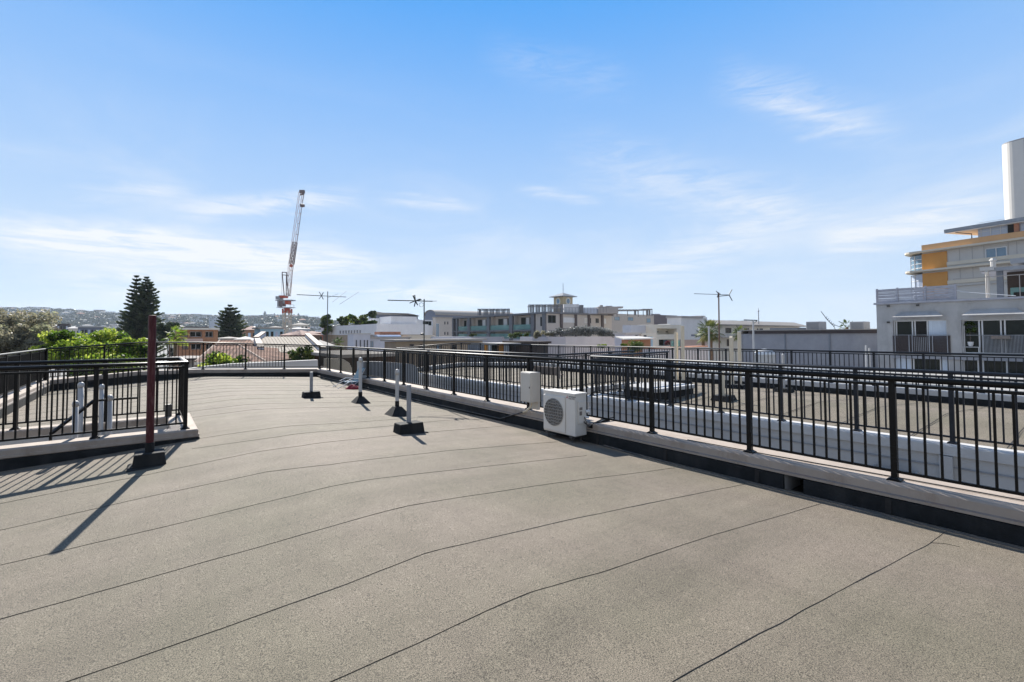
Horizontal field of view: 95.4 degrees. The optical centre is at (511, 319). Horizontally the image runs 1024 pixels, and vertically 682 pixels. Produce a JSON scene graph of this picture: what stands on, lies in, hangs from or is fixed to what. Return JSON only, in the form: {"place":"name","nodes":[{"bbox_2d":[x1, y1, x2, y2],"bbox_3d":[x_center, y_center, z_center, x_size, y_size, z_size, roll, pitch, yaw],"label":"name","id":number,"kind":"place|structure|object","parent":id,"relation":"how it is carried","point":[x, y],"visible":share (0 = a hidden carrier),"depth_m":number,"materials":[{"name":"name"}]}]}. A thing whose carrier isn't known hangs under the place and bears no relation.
{"place":"outdoors","nodes":[
{"label":"outdoors","id":0,"kind":"place"},
{"bbox_2d":[75,326,110,334],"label":"flat roof building","id":1,"kind":"structure","parent":0,"point":[88,329],"depth_m":139.60,"materials":[{"name":"grey concrete"}]},
{"bbox_2d":[0,413,199,471],"bbox_3d":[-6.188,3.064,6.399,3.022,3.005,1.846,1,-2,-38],"label":"stairwell kerb","id":2,"kind":"structure","parent":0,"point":[17,454],"depth_m":6.15,"materials":[{"name":"concrete"}]},
{"bbox_2d":[72,401,78,438],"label":"vent pipe","id":3,"kind":"object","parent":2,"relation":"attached to","point":[76,416],"visible":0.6,"depth_m":6.12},
{"bbox_2d":[77,382,84,437],"bbox_3d":[-6.433,1.645,6.938,0.082,1.416,0.083,1,-2,-38],"label":"vent pipe","id":4,"kind":"object","parent":2,"relation":"on","point":[80,386],"visible":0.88,"depth_m":6.93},
{"bbox_2d":[0,357,189,441],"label":"balustrade","id":5,"kind":"object","parent":2,"relation":"on","point":[181,382],"visible":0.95,"depth_m":6.48,"materials":[{"name":"metal"}]},
{"bbox_2d":[98,384,104,435],"bbox_3d":[-6.248,1.677,7.081,0.068,1.378,0.069,1,-2,-38],"label":"vent pipe","id":6,"kind":"object","parent":2,"relation":"attached to","point":[101,406],"visible":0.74,"depth_m":7.07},
{"bbox_2d":[106,395,112,434],"bbox_3d":[-5.481,1.715,6.333,0.075,1.370,0.075,1,-2,-38],"label":"vent pipe","id":7,"kind":"object","parent":2,"relation":"attached to","point":[109,411],"visible":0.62,"depth_m":6.33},
{"bbox_2d":[49,346,166,378],"bbox_3d":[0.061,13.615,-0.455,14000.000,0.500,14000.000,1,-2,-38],"label":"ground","id":8,"kind":"structure","parent":0,"point":[158,354],"depth_m":214.68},
{"bbox_2d":[0,323,60,356],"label":"olive tree","id":9,"kind":"object","parent":8,"relation":"on","point":[9,341],"visible":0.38,"depth_m":42.09,"materials":[{"name":"green plant"}]},
{"bbox_2d":[0,308,62,369],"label":"olive tree","id":10,"kind":"object","parent":8,"relation":"on","point":[8,322],"visible":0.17,"depth_m":44.92,"materials":[{"name":"green plant"}]},
{"bbox_2d":[37,329,86,347],"bbox_3d":[-25.613,7.475,26.812,3.061,13.829,2.336,1,-2,-38],"label":"leafy tree","id":11,"kind":"object","parent":8,"relation":"on","point":[52,337],"visible":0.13,"depth_m":26.41,"materials":[{"name":"green plant"}]},
{"bbox_2d":[48,337,114,364],"bbox_3d":[-23.623,7.651,25.730,3.438,13.388,2.509,0,-2,-18],"label":"leafy tree","id":12,"kind":"object","parent":8,"relation":"on","point":[82,341],"visible":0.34,"depth_m":25.30,"materials":[{"name":"green plant"}]},
{"bbox_2d":[72,327,130,345],"bbox_3d":[-24.501,7.447,27.759,2.895,13.941,2.831,1,-2,-38],"label":"leafy tree","id":13,"kind":"object","parent":8,"relation":"on","point":[105,336],"visible":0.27,"depth_m":27.68,"materials":[{"name":"green plant"}]},
{"bbox_2d":[63,353,146,376],"bbox_3d":[-21.635,8.037,24.884,3.674,12.544,2.658,1,-2,-38],"label":"leafy tree","id":14,"kind":"object","parent":8,"relation":"on","point":[97,356],"visible":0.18,"depth_m":24.50,"materials":[{"name":"green plant"}]},
{"bbox_2d":[109,337,147,366],"bbox_3d":[-21.826,7.669,26.713,2.128,13.400,1.873,0,-2,-3],"label":"leafy tree","id":15,"kind":"object","parent":8,"relation":"on","point":[136,350],"visible":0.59,"depth_m":26.54,"materials":[{"name":"green plant"}]},
{"bbox_2d":[115,275,166,357],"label":"pine tree","id":16,"kind":"object","parent":8,"relation":"on","point":[141,308],"visible":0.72,"depth_m":85.14,"materials":[{"name":"green plant"}]},
{"bbox_2d":[156,321,180,369],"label":"dark tree","id":17,"kind":"object","parent":8,"relation":"on","point":[161,328],"visible":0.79,"depth_m":69.14,"materials":[{"name":"green plant"}]},
{"bbox_2d":[161,326,188,369],"bbox_3d":[-28.879,7.627,39.798,2.134,14.420,2.303,1,-2,-38],"label":"palm tree","id":18,"kind":"object","parent":8,"relation":"on","point":[175,337],"visible":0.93,"depth_m":39.83,"materials":[{"name":"green plant"}]},
{"bbox_2d":[175,326,219,368],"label":"brick flats","id":19,"kind":"structure","parent":8,"relation":"on","point":[201,334],"depth_m":58.04,"materials":[{"name":"brick"}]},
{"bbox_2d":[198,351,250,365],"bbox_3d":[-14.887,7.920,23.899,2.134,12.649,2.060,0,-2,-8],"label":"shrub","id":20,"kind":"object","parent":8,"relation":"on","point":[219,359],"visible":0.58,"depth_m":23.69,"materials":[{"name":"green plant"}]},
{"bbox_2d":[214,304,248,337],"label":"pine tree","id":21,"kind":"object","parent":8,"relation":"on","point":[233,326],"visible":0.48,"depth_m":110.89,"materials":[{"name":"green plant"}]},
{"bbox_2d":[218,339,253,344],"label":"tiled house","id":22,"kind":"structure","parent":8,"relation":"on","point":[237,340],"depth_m":44.07,"materials":[{"name":"beige tile"}]},
{"bbox_2d":[194,344,302,364],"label":"tiled house","id":23,"kind":"structure","parent":8,"relation":"on","point":[266,354],"depth_m":30.64,"materials":[{"name":"red tile"}]},
{"bbox_2d":[253,332,324,354],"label":"roof","id":24,"kind":"structure","parent":8,"relation":"on","point":[307,339],"depth_m":40.06,"materials":[{"name":"metal"}]},
{"bbox_2d":[275,190,304,333],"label":"tower crane","id":25,"kind":"object","parent":8,"relation":"on","point":[281,303],"visible":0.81,"depth_m":140.18,"materials":[{"name":"paint"}]},
{"bbox_2d":[288,346,314,360],"bbox_3d":[-13.344,8.023,29.642,1.986,12.811,1.867,1,-2,-38],"label":"shrub","id":26,"kind":"object","parent":8,"relation":"on","point":[305,353],"visible":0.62,"depth_m":29.70,"materials":[{"name":"green plant"}]},
{"bbox_2d":[319,314,333,341],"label":"dark tree","id":27,"kind":"object","parent":8,"relation":"on","point":[323,324],"visible":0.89,"depth_m":99.41,"materials":[{"name":"green plant"}]},
{"bbox_2d":[311,350,394,367],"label":"building","id":28,"kind":"structure","parent":8,"relation":"on","point":[346,355],"depth_m":27.21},
{"bbox_2d":[357,361,417,383],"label":"parapet wall","id":29,"kind":"structure","parent":8,"relation":"on","point":[363,364],"depth_m":15.74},
{"bbox_2d":[417,320,432,334],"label":"white annex","id":30,"kind":"object","parent":8,"relation":"on","point":[430,327],"visible":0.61,"depth_m":99.79,"materials":[{"name":"paint"}]},
{"bbox_2d":[468,342,520,361],"bbox_3d":[0.161,8.124,34.358,6.035,12.800,3.200,1,-2,-38],"label":"shop row","id":31,"kind":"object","parent":8,"relation":"on","point":[502,348],"visible":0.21,"depth_m":33.17,"materials":[{"name":"white concrete"}]},
{"bbox_2d":[471,337,519,342],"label":"terrace wall","id":32,"kind":"structure","parent":8,"relation":"on","point":[494,339],"depth_m":95.01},
{"bbox_2d":[502,341,551,362],"bbox_3d":[1.020,8.015,33.117,1.011,12.928,4.300,1,-2,-38],"label":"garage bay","id":33,"kind":"object","parent":8,"relation":"on","point":[533,342],"visible":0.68,"depth_m":32.15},
{"bbox_2d":[452,304,622,340],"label":"apartment block","id":34,"kind":"structure","parent":8,"relation":"on","point":[504,323],"depth_m":95.24,"materials":[{"name":"paint"}]},
{"bbox_2d":[550,293,576,308],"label":"clock tower","id":35,"kind":"structure","parent":34,"relation":"on","point":[563,298],"depth_m":98.88,"materials":[{"name":"yellow paint"}]},
{"bbox_2d":[697,318,726,359],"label":"palm tree","id":36,"kind":"object","parent":8,"relation":"on","point":[711,324],"visible":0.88,"depth_m":59.66,"materials":[{"name":"green plant"}]},
{"bbox_2d":[419,362,1023,491],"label":"parapet kerb","id":37,"kind":"structure","parent":8,"relation":"on","point":[1006,476],"depth_m":7.88,"materials":[{"name":"concrete"}]},
{"bbox_2d":[397,342,531,366],"bbox_3d":[-1.962,1.664,22.492,7.652,1.130,0.105,1,-2,-38],"label":"balustrade","id":38,"kind":"object","parent":37,"relation":"on","point":[480,344],"visible":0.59,"depth_m":22.62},
{"bbox_2d":[396,348,633,388],"bbox_3d":[-0.666,1.556,17.117,3.205,1.014,10.185,1,-2,-38],"label":"balustrade","id":39,"kind":"object","parent":37,"relation":"on","point":[585,355],"visible":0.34,"depth_m":13.94,"materials":[{"name":"metal"}]},
{"bbox_2d":[419,367,1023,450],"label":"flat roof","id":40,"kind":"structure","parent":37,"relation":"on","point":[983,425],"depth_m":9.34,"materials":[{"name":"concrete"}]},
{"bbox_2d":[622,381,694,399],"bbox_3d":[3.736,1.797,11.838,1.600,0.270,1.100,1,-2,-38],"label":"hatch","id":41,"kind":"object","parent":40,"relation":"on","point":[667,390],"visible":0.58,"depth_m":11.46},
{"bbox_2d":[674,332,681,382],"bbox_3d":[5.552,1.298,15.741,0.480,1.707,0.400,1,-2,-38],"label":"vent post","id":42,"kind":"object","parent":40,"relation":"on","point":[676,349],"visible":0.6,"depth_m":15.71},
{"bbox_2d":[678,326,692,383],"bbox_3d":[5.718,1.182,15.588,0.480,1.931,0.400,1,-2,-38],"label":"vent post","id":43,"kind":"object","parent":40,"relation":"on","point":[682,350],"visible":0.54,"depth_m":15.56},
{"bbox_2d":[710,372,736,401],"bbox_3d":[4.917,1.558,10.838,0.480,0.642,0.400,1,-2,-38],"label":"vent post","id":44,"kind":"object","parent":40,"relation":"on","point":[723,391],"visible":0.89,"depth_m":10.80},
{"bbox_2d":[725,336,741,388],"bbox_3d":[6.598,1.288,13.996,0.480,1.569,0.400,1,-2,-38],"label":"vent post","id":45,"kind":"object","parent":40,"relation":"on","point":[731,352],"visible":0.69,"depth_m":13.96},
{"bbox_2d":[737,332,744,388],"bbox_3d":[6.942,1.245,14.213,0.480,1.720,0.400,1,-2,-38],"label":"vent post","id":46,"kind":"object","parent":40,"relation":"on","point":[739,349],"visible":0.54,"depth_m":14.19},
{"bbox_2d":[774,354,794,392],"bbox_3d":[7.737,1.529,13.281,0.480,1.090,0.400,1,-2,-38],"label":"vent pipe","id":47,"kind":"object","parent":40,"relation":"on","point":[785,389],"visible":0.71,"depth_m":13.24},
{"bbox_2d":[531,344,1023,392],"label":"balustrade","id":48,"kind":"object","parent":37,"relation":"on","point":[923,355],"visible":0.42,"depth_m":13.97,"materials":[{"name":"metal"}]},
{"bbox_2d":[590,351,1023,446],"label":"balustrade","id":49,"kind":"object","parent":37,"relation":"on","point":[856,424],"visible":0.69,"depth_m":7.47,"materials":[{"name":"metal"}]},
{"bbox_2d":[939,455,953,479],"bbox_3d":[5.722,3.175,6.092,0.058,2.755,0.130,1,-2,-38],"label":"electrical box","id":50,"kind":"object","parent":37,"relation":"attached to","point":[948,468],"visible":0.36,"depth_m":6.10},
{"bbox_2d":[553,356,1023,391],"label":"building","id":51,"kind":"structure","parent":8,"relation":"on","point":[991,388],"depth_m":24.06,"materials":[{"name":"concrete"}]},
{"bbox_2d":[694,290,732,347],"bbox_3d":[9.252,0.686,21.345,1.758,4.118,0.101,0,-2,0],"label":"television aerial","id":52,"kind":"object","parent":51,"relation":"on","point":[718,294],"visible":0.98,"depth_m":21.36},
{"bbox_2d":[755,350,775,373],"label":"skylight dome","id":53,"kind":"structure","parent":51,"relation":"on","point":[772,359],"depth_m":26.46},
{"bbox_2d":[737,328,877,367],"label":"long grey wall","id":54,"kind":"structure","parent":8,"relation":"on","point":[815,339],"depth_m":36.54,"materials":[{"name":"concrete"}]},
{"bbox_2d":[806,321,825,328],"bbox_3d":[25.622,0.552,39.224,1.800,0.711,1.326,1,-2,-38],"label":"air cooler","id":55,"kind":"object","parent":54,"relation":"on","point":[816,325],"visible":0.69,"depth_m":38.70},
{"bbox_2d":[850,321,869,328],"bbox_3d":[27.495,0.519,36.813,1.800,0.667,1.237,1,-2,-38],"label":"air cooler","id":56,"kind":"object","parent":54,"relation":"on","point":[860,325],"visible":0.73,"depth_m":36.31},
{"bbox_2d":[873,296,1023,373],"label":"concrete building","id":57,"kind":"structure","parent":8,"relation":"on","point":[938,326],"depth_m":29.38,"materials":[{"name":"grey concrete"}]},
{"bbox_2d":[894,320,946,351],"bbox_3d":[26.986,1.107,30.808,0.090,2.086,2.715,1,-2,-38],"label":"window","id":58,"kind":"structure","parent":57,"relation":"in","point":[936,327],"depth_m":30.78,"materials":[{"name":"black glass"}]},
{"bbox_2d":[896,358,949,370],"bbox_3d":[27.005,3.051,30.731,0.090,1.082,2.787,1,-2,-38],"label":"window","id":59,"kind":"structure","parent":57,"relation":"in","point":[903,360],"depth_m":30.73,"materials":[{"name":"grey glass"}]},
{"bbox_2d":[876,284,1015,302],"bbox_3d":[27.675,-1.733,30.156,0.200,0.991,6.690,1,-2,-38],"label":"timber screen","id":60,"kind":"object","parent":57,"relation":"on","point":[891,295],"visible":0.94,"depth_m":30.92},
{"bbox_2d":[953,258,1023,297],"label":"roof porch","id":61,"kind":"object","parent":57,"relation":"on","point":[1014,274],"visible":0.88,"depth_m":28.88,"materials":[{"name":"paint"}]},
{"bbox_2d":[962,319,1023,353],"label":"window","id":62,"kind":"structure","parent":57,"relation":"in","point":[993,327],"depth_m":28.13,"materials":[{"name":"black glass"}]},
{"bbox_2d":[963,360,1022,373],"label":"window","id":63,"kind":"structure","parent":57,"relation":"in","point":[1012,366],"depth_m":28.03,"materials":[{"name":"black glass"}]},
{"bbox_2d":[188,360,317,368],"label":"boundary wall","id":64,"kind":"structure","parent":0,"point":[303,363],"depth_m":19.46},
{"bbox_2d":[252,327,285,336],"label":"flat roof building","id":65,"kind":"structure","parent":0,"point":[274,331],"depth_m":115.18,"materials":[{"name":"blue paint"}]},
{"bbox_2d":[279,330,322,339],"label":"house","id":66,"kind":"structure","parent":0,"point":[300,333],"depth_m":101.05,"materials":[{"name":"paint"}]},
{"bbox_2d":[326,359,351,371],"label":"boundary wall","id":67,"kind":"structure","parent":0,"point":[347,365],"depth_m":22.55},
{"bbox_2d":[321,316,427,349],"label":"building","id":68,"kind":"structure","parent":0,"point":[403,325],"depth_m":85.60,"materials":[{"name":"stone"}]},
{"bbox_2d":[346,332,410,351],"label":"lavender building","id":69,"kind":"structure","parent":0,"point":[368,340],"depth_m":66.14,"materials":[{"name":"paint"}]},
{"bbox_2d":[368,312,418,323],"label":"white hall","id":70,"kind":"structure","parent":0,"point":[380,314],"depth_m":111.14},
{"bbox_2d":[380,339,486,366],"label":"tan building","id":71,"kind":"structure","parent":0,"point":[395,343],"depth_m":34.56,"materials":[{"name":"paint"}]},
{"bbox_2d":[403,333,470,340],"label":"flat roof building","id":72,"kind":"structure","parent":0,"point":[420,336],"depth_m":72.25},
{"bbox_2d":[432,317,452,336],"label":"beige block","id":73,"kind":"structure","parent":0,"point":[442,326],"depth_m":89.98,"materials":[{"name":"paint"}]},
{"bbox_2d":[425,310,512,325],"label":"vaulted building","id":74,"kind":"structure","parent":0,"point":[429,314],"depth_m":125.25,"materials":[{"name":"paint"}]},
{"bbox_2d":[0,368,1023,546],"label":"parapet kerb","id":75,"kind":"structure","parent":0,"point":[997,518],"depth_m":5.18,"materials":[{"name":"concrete"}]},
{"bbox_2d":[0,348,45,397],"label":"balustrade","id":76,"kind":"object","parent":75,"relation":"on","point":[39,355],"visible":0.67,"depth_m":11.67,"materials":[{"name":"metal"}]},
{"bbox_2d":[44,342,318,379],"bbox_3d":[-11.035,1.350,16.581,7.990,1.129,0.105,1,-2,-38],"label":"balustrade","id":77,"kind":"object","parent":75,"relation":"on","point":[146,343],"visible":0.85,"depth_m":16.48,"materials":[{"name":"metal"}]},
{"bbox_2d":[297,291,356,369],"bbox_3d":[-7.520,0.418,18.615,2.116,3.261,1.827,0,-2,4],"label":"television aerial","id":78,"kind":"object","parent":75,"relation":"on","point":[327,315],"visible":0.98,"depth_m":18.56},
{"bbox_2d":[388,295,432,387],"bbox_3d":[-2.570,0.586,11.951,1.255,2.436,0.356,0,-2,-6],"label":"television aerial","id":79,"kind":"object","parent":75,"relation":"on","point":[415,300],"visible":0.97,"depth_m":12.00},
{"bbox_2d":[318,345,1023,495],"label":"balustrade","id":80,"kind":"object","parent":75,"relation":"on","point":[892,385],"visible":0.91,"depth_m":5.48,"materials":[{"name":"metal"}]},
{"bbox_2d":[521,371,539,412],"bbox_3d":[0.329,1.297,8.261,0.242,0.728,0.290,1,-2,-38],"label":"electrical box","id":81,"kind":"object","parent":80,"relation":"attached to","point":[530,387],"visible":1,"depth_m":8.17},
{"bbox_2d":[521,373,529,401],"bbox_3d":[0.237,1.191,8.194,0.011,0.490,0.260,1,-2,-38],"label":"door","id":82,"kind":"structure","parent":81,"relation":"in","point":[525,377],"depth_m":8.19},
{"bbox_2d":[534,365,564,378],"bbox_3d":[0.645,0.874,8.371,0.283,0.351,0.630,1,-2,-38],"label":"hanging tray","id":83,"kind":"object","parent":80,"relation":"hanging from","point":[546,370],"visible":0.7,"depth_m":8.29,"materials":[{"name":"metal"}]},
{"bbox_2d":[687,439,1023,500],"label":"cable","id":84,"kind":"object","parent":75,"relation":"on","point":[872,473],"visible":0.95,"depth_m":4.52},
{"bbox_2d":[0,376,1023,681],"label":"flat roof","id":85,"kind":"structure","parent":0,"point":[270,528],"depth_m":3.00,"materials":[{"name":"asphalt"}]},
{"bbox_2d":[126,315,165,471],"bbox_3d":[-4.234,0.834,5.466,0.409,1.763,0.370,1,-2,-38],"label":"maroon post","id":86,"kind":"object","parent":85,"relation":"on","point":[150,456],"visible":0.91,"depth_m":5.43,"materials":[{"name":"metal"}]},
{"bbox_2d":[302,372,322,397],"bbox_3d":[-4.896,1.606,11.371,0.489,0.643,0.350,1,-2,-38],"label":"vent pipe","id":87,"kind":"object","parent":85,"relation":"on","point":[311,393],"visible":0.75,"depth_m":11.33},
{"bbox_2d":[333,368,364,388],"bbox_3d":[-5.068,1.819,14.441,0.884,0.618,0.528,1,-2,-38],"label":"folding chair","id":88,"kind":"object","parent":85,"relation":"on","point":[355,379],"visible":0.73,"depth_m":14.53,"materials":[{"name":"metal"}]},
{"bbox_2d":[351,357,369,403],"bbox_3d":[-3.499,1.412,10.760,0.360,1.068,0.360,1,-2,-38],"label":"vent pipe","id":89,"kind":"object","parent":85,"relation":"on","point":[359,399],"visible":0.99,"depth_m":10.72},
{"bbox_2d":[385,369,406,416],"bbox_3d":[-2.234,1.426,9.068,0.400,0.910,0.400,1,-2,-38],"label":"vent pipe","id":90,"kind":"object","parent":85,"relation":"on","point":[396,410],"visible":0.98,"depth_m":9.03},
{"bbox_2d":[393,384,428,434],"bbox_3d":[-1.611,1.402,7.279,0.509,0.758,0.369,1,-2,-38],"label":"vent pipe","id":91,"kind":"object","parent":85,"relation":"on","point":[408,426],"visible":0.83,"depth_m":7.22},
{"bbox_2d":[320,376,522,418],"bbox_3d":[-3.719,1.948,13.320,0.075,0.242,12.703,1,-2,-38],"label":"cable","id":92,"kind":"object","parent":85,"relation":"on","point":[437,404],"visible":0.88,"depth_m":10.44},
{"bbox_2d":[543,388,612,441],"bbox_3d":[1.071,1.515,7.494,0.864,0.758,0.812,1,-2,-38],"label":"air conditioner","id":93,"kind":"object","parent":85,"relation":"on","point":[565,411],"visible":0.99,"depth_m":7.17,"materials":[{"name":"metal"}]},
{"bbox_2d":[603,445,1023,549],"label":"cable","id":94,"kind":"object","parent":85,"relation":"on","point":[998,542],"visible":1,"depth_m":4.48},
{"bbox_2d":[0,0,1023,333],"label":"sky","id":95,"kind":"structure","parent":0,"point":[788,157],"materials":[{"name":"blue"}]},
{"bbox_2d":[520,336,614,360],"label":"podium wall","id":96,"kind":"structure","parent":0,"point":[600,340],"depth_m":76.15,"materials":[{"name":"paint"}]},
{"bbox_2d":[546,325,618,336],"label":"hedge","id":97,"kind":"object","parent":96,"relation":"on","point":[590,331],"visible":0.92,"depth_m":76.43,"materials":[{"name":"green plant"}]},
{"bbox_2d":[612,309,653,332],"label":"grey block","id":98,"kind":"structure","parent":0,"point":[619,321],"depth_m":111.27,"materials":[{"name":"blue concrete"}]},
{"bbox_2d":[613,332,655,352],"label":"white house","id":99,"kind":"structure","parent":0,"point":[618,341],"depth_m":57.07,"materials":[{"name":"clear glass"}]},
{"bbox_2d":[615,336,655,356],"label":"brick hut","id":100,"kind":"object","parent":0,"point":[647,341],"visible":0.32,"depth_m":49.95,"materials":[{"name":"brown brick"}]},
{"bbox_2d":[623,324,680,346],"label":"white balcony building","id":101,"kind":"structure","parent":0,"point":[664,333],"depth_m":67.54,"materials":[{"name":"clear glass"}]},
{"bbox_2d":[651,314,674,324],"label":"dark block","id":102,"kind":"structure","parent":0,"point":[660,319],"depth_m":137.47,"materials":[{"name":"grey concrete"}]},
{"bbox_2d":[643,346,707,359],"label":"terrace wall","id":103,"kind":"structure","parent":0,"point":[703,354],"depth_m":51.66,"materials":[{"name":"concrete"}]},
{"bbox_2d":[666,316,706,345],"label":"tall white building","id":104,"kind":"structure","parent":0,"point":[689,324],"depth_m":73.55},
{"bbox_2d":[707,320,805,361],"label":"cream hotel","id":105,"kind":"structure","parent":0,"point":[727,327],"depth_m":86.22,"materials":[{"name":"paint"}]},
{"bbox_2d":[905,217,1023,299],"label":"banded building","id":106,"kind":"structure","parent":0,"point":[947,263],"depth_m":80.26,"materials":[{"name":"paint"}]},
{"bbox_2d":[985,246,1007,257],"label":"window","id":107,"kind":"structure","parent":106,"relation":"in","point":[998,251],"depth_m":77.28,"materials":[{"name":"blue glass"}]},
{"bbox_2d":[1002,138,1023,219],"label":"rounded tower","id":108,"kind":"structure","parent":0,"point":[1013,165],"depth_m":101.59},
{"bbox_3d":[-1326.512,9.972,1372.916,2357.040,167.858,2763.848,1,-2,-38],"label":"hill","id":109,"kind":"structure","parent":0,"visible":0},
{"bbox_2d":[0,307,353,343],"bbox_3d":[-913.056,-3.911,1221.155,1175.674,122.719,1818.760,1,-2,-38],"label":"hillside woodland","id":110,"kind":"object","parent":109,"relation":"on","point":[103,319],"visible":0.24,"depth_m":1168.26,"materials":[{"name":"plant"}]},
{"bbox_2d":[209,316,222,327],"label":"hill apartments","id":111,"kind":"structure","parent":109,"relation":"on","point":[213,320],"depth_m":892.64,"materials":[{"name":"white concrete"}]},
{"bbox_3d":[28.368,1.866,28.805,0.180,0.333,0.800,1,-2,-38],"label":"plant stand","id":112,"kind":"object","parent":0,"visible":0},
{"bbox_2d":[964,321,977,345],"bbox_3d":[28.427,0.874,28.873,0.311,1.590,0.629,1,-2,-38],"label":"potted plant","id":113,"kind":"object","parent":112,"relation":"on","point":[969,330],"visible":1,"depth_m":28.85,"materials":[{"name":"green plant"}]},
{"bbox_3d":[-6.313,3.463,6.286,2.340,1.900,1.130,1,-2,-38],"label":"stair flight","id":114,"kind":"object","parent":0,"visible":0},
{"bbox_2d":[49,397,136,440],"bbox_3d":[-6.061,1.861,6.717,0.262,1.371,1.027,-1,-2,25],"label":"stair handrail","id":115,"kind":"object","parent":114,"relation":"on","point":[66,421],"visible":0.18,"depth_m":6.66,"materials":[{"name":"metal"}]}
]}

